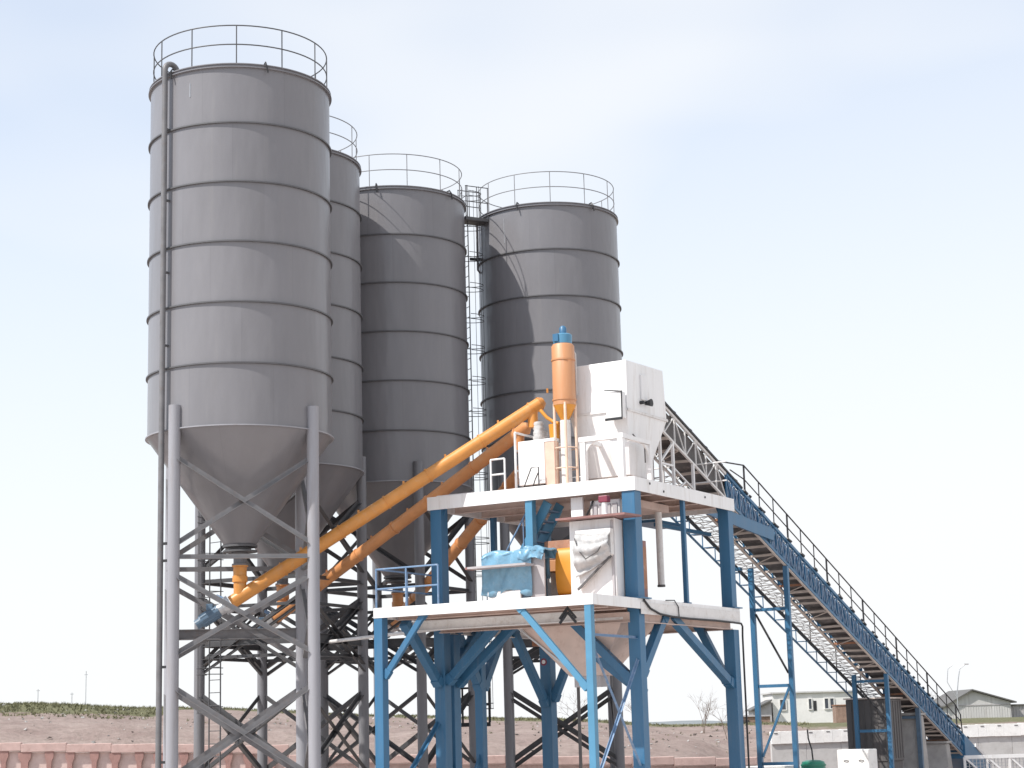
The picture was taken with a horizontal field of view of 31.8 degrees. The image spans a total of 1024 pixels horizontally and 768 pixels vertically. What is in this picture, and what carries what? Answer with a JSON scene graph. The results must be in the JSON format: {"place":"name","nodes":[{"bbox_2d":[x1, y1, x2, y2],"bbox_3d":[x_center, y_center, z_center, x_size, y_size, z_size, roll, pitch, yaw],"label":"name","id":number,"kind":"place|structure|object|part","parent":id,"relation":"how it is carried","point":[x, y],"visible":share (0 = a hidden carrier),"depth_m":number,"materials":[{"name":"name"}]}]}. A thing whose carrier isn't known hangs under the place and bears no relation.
{"place":"outdoors","nodes":[
{"label":"outdoors","id":0,"kind":"place"},
{"bbox_2d":[0,742,756,767],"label":"pink wall","id":1,"kind":"structure","parent":0,"point":[99,755],"depth_m":60.55,"materials":[{"name":"concrete"}]},
{"bbox_2d":[0,700,810,752],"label":"grass","id":2,"kind":"structure","parent":0,"point":[39,705],"depth_m":94.08,"materials":[{"name":"green plant"}]},
{"bbox_2d":[0,704,1023,766],"bbox_3d":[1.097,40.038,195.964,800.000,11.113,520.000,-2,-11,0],"label":"ground","id":3,"kind":"structure","parent":0,"point":[70,729],"depth_m":80.78,"materials":[{"name":"brown soil"}]},
{"bbox_2d":[2,704,776,764],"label":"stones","id":4,"kind":"object","parent":3,"relation":"on","point":[42,717],"visible":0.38,"depth_m":84.94,"materials":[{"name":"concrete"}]},
{"bbox_2d":[559,690,586,721],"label":"bare shrub","id":5,"kind":"object","parent":3,"relation":"on","point":[568,707],"visible":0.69,"depth_m":90.40,"materials":[{"name":"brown plant"}]},
{"bbox_2d":[687,689,725,732],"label":"bare shrub","id":6,"kind":"object","parent":3,"relation":"on","point":[705,715],"visible":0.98,"depth_m":93.45,"materials":[{"name":"brown plant"}]},
{"bbox_2d":[709,704,751,738],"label":"bare shrub","id":7,"kind":"object","parent":3,"relation":"on","point":[723,719],"visible":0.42,"depth_m":88.31,"materials":[{"name":"brown plant"}]},
{"bbox_2d":[743,715,770,722],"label":"brick store","id":8,"kind":"structure","parent":3,"relation":"on","point":[765,718],"depth_m":117.88,"materials":[{"name":"brown brick"}]},
{"bbox_2d":[747,699,771,721],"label":"lean to roof","id":9,"kind":"object","parent":3,"relation":"on","point":[766,708],"visible":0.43,"depth_m":146.91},
{"bbox_2d":[746,765,800,767],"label":"slab","id":10,"kind":"structure","parent":3,"relation":"on","point":[780,766],"depth_m":52.40,"materials":[{"name":"white concrete"}]},
{"bbox_2d":[760,690,852,722],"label":"white house","id":11,"kind":"structure","parent":3,"relation":"on","point":[813,706],"depth_m":147.55,"materials":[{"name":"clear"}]},
{"bbox_2d":[779,699,786,710],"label":"window","id":12,"kind":"structure","parent":11,"relation":"in","point":[780,700],"depth_m":147.50,"materials":[{"name":"white glass"}]},
{"bbox_2d":[808,698,812,709],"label":"window","id":13,"kind":"structure","parent":11,"relation":"in","point":[810,706],"depth_m":147.50,"materials":[{"name":"white glass"}]},
{"bbox_2d":[824,698,829,708],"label":"window","id":14,"kind":"structure","parent":11,"relation":"in","point":[826,700],"depth_m":147.52,"materials":[{"name":"white glass"}]},
{"bbox_2d":[829,698,834,708],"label":"window","id":15,"kind":"structure","parent":11,"relation":"in","point":[831,700],"depth_m":147.54,"materials":[{"name":"white glass"}]},
{"bbox_2d":[831,704,846,722],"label":"brown shed","id":16,"kind":"structure","parent":3,"relation":"on","point":[839,713],"depth_m":108.13,"materials":[{"name":"brick"}]},
{"bbox_2d":[837,749,877,767],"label":"concrete block","id":17,"kind":"object","parent":3,"relation":"on","point":[857,758],"depth_m":56.88,"materials":[{"name":"white concrete"}]},
{"bbox_2d":[843,697,904,767],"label":"control cabin","id":18,"kind":"object","parent":3,"relation":"on","point":[870,717],"visible":0.81,"depth_m":59.18,"materials":[{"name":"grey metal"}]},
{"bbox_2d":[769,723,1023,767],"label":"white panel wall","id":19,"kind":"structure","parent":3,"relation":"on","point":[987,739],"depth_m":70.32,"materials":[{"name":"white concrete"}]},
{"bbox_2d":[902,713,928,767],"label":"concrete pier","id":20,"kind":"structure","parent":3,"relation":"on","point":[910,744],"depth_m":61.03,"materials":[{"name":"grey concrete"}]},
{"bbox_2d":[926,741,952,767],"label":"concrete pier","id":21,"kind":"structure","parent":3,"relation":"on","point":[939,754],"depth_m":63.21,"materials":[{"name":"grey concrete"}]},
{"bbox_2d":[947,664,968,719],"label":"street lamp","id":22,"kind":"object","parent":3,"relation":"on","point":[957,685],"visible":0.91,"depth_m":128.10,"materials":[{"name":"metal"}]},
{"bbox_2d":[931,689,1016,718],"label":"gabled shed","id":23,"kind":"structure","parent":3,"relation":"on","point":[972,703],"depth_m":172.03,"materials":[{"name":"white metal"}]},
{"bbox_2d":[963,754,1023,767],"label":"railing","id":24,"kind":"object","parent":3,"relation":"on","point":[1010,757],"visible":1,"depth_m":62.68,"materials":[{"name":"white metal"}]},
{"bbox_2d":[1011,704,1023,716],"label":"side shed","id":25,"kind":"structure","parent":3,"relation":"on","point":[1017,710],"depth_m":172.91,"materials":[{"name":"grey metal"}]},
{"bbox_2d":[0,0,1023,721],"label":"sky","id":26,"kind":"structure","parent":0,"point":[819,204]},
{"bbox_2d":[642,540,647,596],"bbox_3d":[3.068,4.496,43.191,0.278,1.455,0.270,-8,-13,30],"label":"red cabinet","id":27,"kind":"object","parent":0,"point":[645,570],"visible":0.19,"depth_m":43.15,"materials":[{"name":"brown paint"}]},
{"bbox_3d":[3.183,4.407,43.138,0.007,1.007,0.230,-8,-13,30],"label":"door","id":28,"kind":"part","parent":27,"relation":"part of","materials":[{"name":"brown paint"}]},
{"bbox_2d":[631,720,726,724],"bbox_3d":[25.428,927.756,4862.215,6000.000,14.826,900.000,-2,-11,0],"label":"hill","id":29,"kind":"structure","parent":0,"point":[688,722],"depth_m":4500.56,"materials":[{"name":"soil"}]},
{"label":"yard pavement","id":30,"kind":"structure","parent":0,"visible":0},
{"bbox_2d":[145,25,333,767],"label":"cement silo","id":31,"kind":"object","parent":30,"relation":"on","point":[239,438],"visible":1,"depth_m":43.15,"materials":[{"name":"grey paint"}]},
{"bbox_2d":[194,388,547,628],"bbox_3d":[-3.377,3.014,44.316,8.787,5.838,0.430,0,-11,-6],"label":"screw conveyor","id":32,"kind":"object","parent":31,"relation":"attached to","point":[244,592],"visible":0.95,"depth_m":44.16,"materials":[{"name":"orange metal"}]},
{"bbox_2d":[329,630,439,642],"bbox_3d":[-2.881,6.285,45.261,0.090,0.160,6.153,7,-14,-38],"label":"water pipe","id":33,"kind":"object","parent":31,"relation":"attached to","point":[362,637],"visible":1,"depth_m":46.37,"materials":[{"name":"metal"}]},
{"bbox_2d":[193,115,369,767],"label":"cement silo","id":34,"kind":"object","parent":30,"relation":"on","point":[342,465],"visible":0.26,"depth_m":49.76,"materials":[{"name":"grey paint"}]},
{"bbox_2d":[258,422,530,627],"bbox_3d":[-3.367,3.929,47.944,9.601,5.223,0.430,-9,-13,33],"label":"screw conveyor","id":35,"kind":"object","parent":34,"relation":"attached to","point":[469,470],"visible":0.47,"depth_m":47.40,"materials":[{"name":"orange metal"}]},
{"bbox_2d":[320,153,493,767],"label":"cement silo","id":36,"kind":"object","parent":30,"relation":"on","point":[414,354],"visible":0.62,"depth_m":53.34,"materials":[{"name":"grey paint"}]},
{"bbox_2d":[388,466,518,637],"bbox_3d":[-1.549,4.526,50.207,0.430,4.575,11.057,4,-12,-26],"label":"screw conveyor","id":37,"kind":"object","parent":36,"relation":"attached to","point":[465,538],"visible":0.38,"depth_m":49.83,"materials":[{"name":"orange metal"}]},
{"bbox_2d":[457,185,488,225],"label":"roof bridge","id":38,"kind":"structure","parent":36,"relation":"attached to","point":[482,221],"depth_m":56.89,"materials":[{"name":"paint"}]},
{"bbox_2d":[470,171,624,767],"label":"cement silo","id":39,"kind":"object","parent":30,"relation":"on","point":[550,268],"visible":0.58,"depth_m":55.78,"materials":[{"name":"grey paint"}]},
{"bbox_2d":[373,432,745,767],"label":"mixing tower","id":40,"kind":"structure","parent":30,"relation":"on","point":[457,665],"depth_m":43.99,"materials":[{"name":"blue metal"}]},
{"bbox_2d":[465,553,546,599],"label":"mixer drive","id":41,"kind":"structure","parent":40,"relation":"on","point":[539,575],"depth_m":42.35,"materials":[{"name":"white paint"}]},
{"bbox_2d":[481,545,556,597],"bbox_3d":[0.229,4.508,42.914,1.793,1.194,0.995,-8,-13,30],"label":"blue tarpaulin","id":42,"kind":"object","parent":41,"relation":"on","point":[494,581],"visible":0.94,"depth_m":42.66,"materials":[{"name":"blue plastic"}]},
{"bbox_2d":[506,500,563,550],"bbox_3d":[0.408,4.250,44.371,1.754,2.616,0.740,-8,-13,30],"label":"steel stair","id":43,"kind":"object","parent":40,"relation":"on","point":[550,522],"visible":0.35,"depth_m":44.29,"materials":[{"name":"blue metal"}]},
{"bbox_2d":[518,409,561,486],"bbox_3d":[0.912,1.668,44.867,1.096,2.015,1.230,-8,-13,30],"label":"cement weigh hopper","id":44,"kind":"object","parent":40,"relation":"on","point":[538,450],"visible":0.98,"depth_m":44.37,"materials":[{"name":"white paint"}]},
{"bbox_2d":[540,658,546,665],"bbox_3d":[0.862,7.574,48.994,0.200,0.197,0.010,-8,-12,30],"label":"warning sticker","id":45,"kind":"object","parent":40,"relation":"attached to","point":[543,662],"visible":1,"depth_m":48.99,"materials":[{"name":"red paint"}]},
{"bbox_2d":[544,539,571,595],"bbox_3d":[1.615,4.594,43.761,1.450,1.555,2.520,-8,-13,30],"label":"concrete mixer","id":46,"kind":"object","parent":40,"relation":"on","point":[558,582],"visible":0.26,"depth_m":42.66,"materials":[{"name":"orange paint"}]},
{"bbox_2d":[551,326,578,483],"bbox_3d":[1.300,0.540,44.376,0.602,4.028,0.602,-5,-11,17],"label":"dust collector","id":47,"kind":"object","parent":40,"relation":"on","point":[564,374],"visible":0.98,"depth_m":44.23,"materials":[{"name":"orange paint"}]},
{"bbox_2d":[559,606,576,623],"bbox_3d":[1.256,5.143,40.646,0.458,0.546,0.040,-8,-13,30],"label":"hanging bracket","id":48,"kind":"object","parent":40,"relation":"hanging from","point":[570,613],"visible":0.83,"depth_m":40.63,"materials":[{"name":"black metal"}]},
{"bbox_2d":[555,512,641,596],"bbox_3d":[2.171,4.081,42.199,1.820,1.945,1.350,-8,-13,30],"label":"charging chute","id":49,"kind":"object","parent":40,"relation":"on","point":[606,576],"visible":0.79,"depth_m":41.88,"materials":[{"name":"white paint"}]},
{"bbox_2d":[571,497,584,516],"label":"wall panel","id":50,"kind":"structure","parent":49,"relation":"on","point":[577,506],"depth_m":43.31,"materials":[{"name":"white paint"}]},
{"bbox_2d":[572,531,610,577],"bbox_3d":[1.855,3.937,41.667,0.944,1.035,0.339,-8,-13,30],"label":"canvas cover","id":51,"kind":"object","parent":49,"relation":"attached to","point":[590,552],"visible":1,"depth_m":41.67,"materials":[{"name":"white fabric"}]},
{"bbox_2d":[586,499,621,515],"bbox_3d":[2.261,3.021,43.113,0.922,0.466,0.625,-8,-13,30],"label":"pipe manifold","id":52,"kind":"object","parent":49,"relation":"on","point":[613,505],"visible":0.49,"depth_m":42.86,"materials":[{"name":"white paint"}]},
{"bbox_2d":[598,495,609,513],"bbox_3d":[2.177,2.868,42.319,0.240,0.478,0.200,-8,-13,30],"label":"vibrator motor","id":53,"kind":"object","parent":49,"relation":"on","point":[603,500],"visible":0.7,"depth_m":42.26,"materials":[{"name":"white paint"}]},
{"bbox_2d":[570,360,667,480],"bbox_3d":[2.595,1.056,44.781,1.920,3.098,3.120,-8,-13,30],"label":"aggregate hopper","id":54,"kind":"object","parent":40,"relation":"on","point":[622,420],"visible":0.94,"depth_m":44.33,"materials":[{"name":"white paint"}]},
{"bbox_2d":[655,503,664,586],"bbox_3d":[3.707,4.044,45.146,0.260,2.092,0.280,-8,-13,30],"label":"drain pipe","id":55,"kind":"object","parent":40,"relation":"hanging from","point":[659,548],"visible":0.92,"depth_m":45.06,"materials":[{"name":"grey metal"}]},
{"bbox_2d":[643,599,749,767],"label":"power cable","id":56,"kind":"object","parent":40,"relation":"attached to","point":[667,615],"visible":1,"depth_m":46.09,"materials":[{"name":"black rubber"}]},
{"bbox_2d":[518,617,653,767],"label":"discharge hopper","id":57,"kind":"object","parent":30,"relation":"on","point":[569,641],"visible":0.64,"depth_m":42.95,"materials":[{"name":"white paint"}]},
{"bbox_2d":[800,729,825,767],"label":"water tank","id":58,"kind":"object","parent":30,"relation":"on","point":[812,763],"visible":1,"depth_m":50.62,"materials":[{"name":"green plastic"}]},
{"bbox_2d":[642,402,991,767],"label":"belt conveyor","id":59,"kind":"object","parent":30,"relation":"on","point":[682,456],"visible":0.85,"depth_m":53.62,"materials":[{"name":"blue metal"}]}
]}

